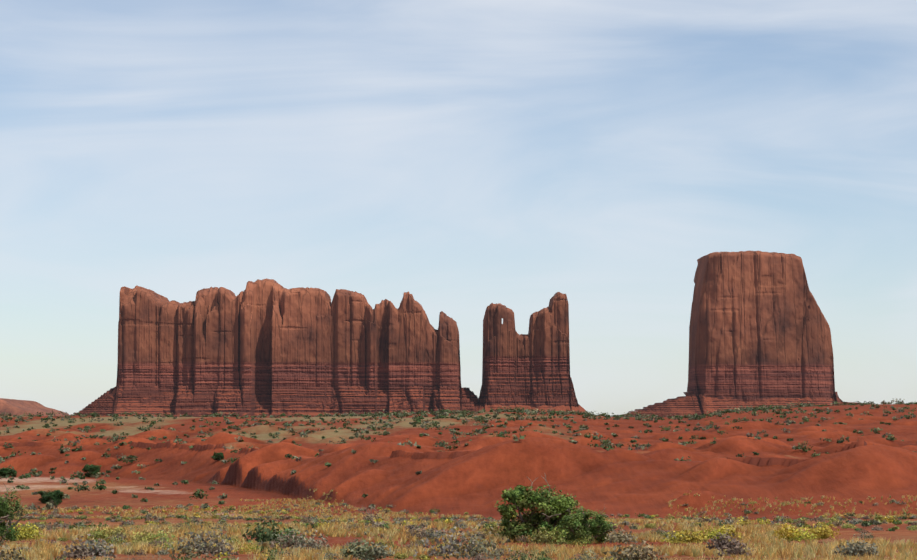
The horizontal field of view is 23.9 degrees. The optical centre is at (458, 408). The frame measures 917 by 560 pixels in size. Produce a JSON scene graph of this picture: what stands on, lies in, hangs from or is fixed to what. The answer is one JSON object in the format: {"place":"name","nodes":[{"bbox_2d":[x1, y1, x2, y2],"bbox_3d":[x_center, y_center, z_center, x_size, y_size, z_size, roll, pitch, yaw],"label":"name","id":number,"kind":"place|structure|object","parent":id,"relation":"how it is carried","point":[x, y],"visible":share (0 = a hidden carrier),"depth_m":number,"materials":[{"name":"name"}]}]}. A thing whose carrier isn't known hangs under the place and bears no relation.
{"place":"outdoors","nodes":[
{"label":"outdoors","id":0,"kind":"place"},
{"bbox_2d":[0,404,916,559],"bbox_3d":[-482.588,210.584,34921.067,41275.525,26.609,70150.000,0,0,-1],"label":"ground","id":1,"kind":"structure","parent":0,"point":[478,474],"depth_m":468.79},
{"bbox_2d":[0,468,16,476],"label":"juniper","id":2,"kind":"object","parent":1,"relation":"on","point":[4,472],"visible":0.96,"depth_m":660.03,"materials":[{"name":"green plant"}]},
{"bbox_2d":[0,483,31,544],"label":"bush","id":3,"kind":"object","parent":1,"relation":"on","point":[5,515],"visible":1,"depth_m":140.09,"materials":[{"name":"green plant"}]},
{"bbox_2d":[0,398,69,415],"bbox_3d":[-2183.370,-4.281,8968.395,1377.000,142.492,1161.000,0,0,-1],"label":"hill","id":4,"kind":"structure","parent":1,"relation":"on","point":[15,407],"depth_m":8743.14,"materials":[{"name":"brown stone"}]},
{"bbox_2d":[37,490,64,503],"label":"juniper","id":5,"kind":"object","parent":1,"relation":"on","point":[54,495],"visible":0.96,"depth_m":442.93,"materials":[{"name":"green plant"}]},
{"bbox_2d":[82,463,100,476],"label":"juniper","id":6,"kind":"object","parent":1,"relation":"on","point":[91,469],"visible":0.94,"depth_m":664.11,"materials":[{"name":"green plant"}]},
{"bbox_2d":[210,452,223,460],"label":"juniper","id":7,"kind":"object","parent":1,"relation":"on","point":[218,456],"visible":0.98,"depth_m":629.16,"materials":[{"name":"green plant"}]},
{"bbox_2d":[75,278,478,417],"bbox_3d":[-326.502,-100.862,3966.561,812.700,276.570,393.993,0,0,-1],"label":"mesa","id":8,"kind":"structure","parent":1,"relation":"on","point":[258,347],"depth_m":3908.57,"materials":[{"name":"brown stone"}]},
{"bbox_2d":[361,504,378,523],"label":"dead bush","id":9,"kind":"object","parent":1,"relation":"on","point":[370,515],"visible":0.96,"depth_m":209.01,"materials":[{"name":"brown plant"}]},
{"bbox_2d":[0,519,879,559],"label":"shrubs","id":10,"kind":"object","parent":1,"relation":"on","point":[289,538],"visible":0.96,"depth_m":110.11,"materials":[{"name":"grey plant"}]},
{"bbox_2d":[7,407,896,499],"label":"bushes","id":11,"kind":"object","parent":1,"relation":"on","point":[198,494],"visible":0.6,"depth_m":691.94,"materials":[{"name":"green plant"}]},
{"bbox_2d":[0,522,916,559],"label":"grass","id":12,"kind":"structure","parent":1,"relation":"on","point":[754,534],"depth_m":128.50,"materials":[{"name":"plant"}]},
{"bbox_2d":[0,398,916,509],"bbox_3d":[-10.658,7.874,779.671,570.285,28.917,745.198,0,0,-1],"label":"shrubs","id":13,"kind":"object","parent":1,"relation":"on","point":[51,504],"visible":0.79,"depth_m":829.31,"materials":[{"name":"green plant"}]},
{"bbox_2d":[0,521,916,559],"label":"shrubs","id":14,"kind":"object","parent":1,"relation":"on","point":[121,538],"visible":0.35,"depth_m":129.83,"materials":[{"name":"plant"}]},
{"bbox_2d":[2,499,916,529],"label":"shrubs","id":15,"kind":"object","parent":1,"relation":"on","point":[879,521],"visible":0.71,"depth_m":275.25,"materials":[{"name":"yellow plant"}]},
{"bbox_2d":[9,489,916,529],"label":"grass","id":16,"kind":"structure","parent":1,"relation":"on","point":[347,516],"depth_m":351.39,"materials":[{"name":"plant"}]},
{"bbox_2d":[477,292,585,414],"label":"twin spires","id":17,"kind":"object","parent":1,"relation":"on","point":[530,369],"visible":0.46,"depth_m":3981.60,"materials":[{"name":"brown stone"}]},
{"bbox_2d":[495,473,582,541],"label":"bush","id":18,"kind":"object","parent":1,"relation":"on","point":[553,513],"visible":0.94,"depth_m":156.65,"materials":[{"name":"green plant"}]},
{"bbox_2d":[557,504,614,543],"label":"bush","id":19,"kind":"object","parent":1,"relation":"on","point":[599,527],"visible":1,"depth_m":152.49,"materials":[{"name":"green plant"}]},
{"bbox_2d":[619,251,869,417],"bbox_3d":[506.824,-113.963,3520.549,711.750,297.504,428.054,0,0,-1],"label":"butte","id":20,"kind":"object","parent":1,"relation":"on","point":[759,331],"visible":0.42,"depth_m":3549.86,"materials":[{"name":"brown stone"}]},
{"bbox_2d":[0,0,916,415],"label":"sky","id":21,"kind":"structure","parent":0,"point":[463,157],"materials":[{"name":"blue"}]}
]}

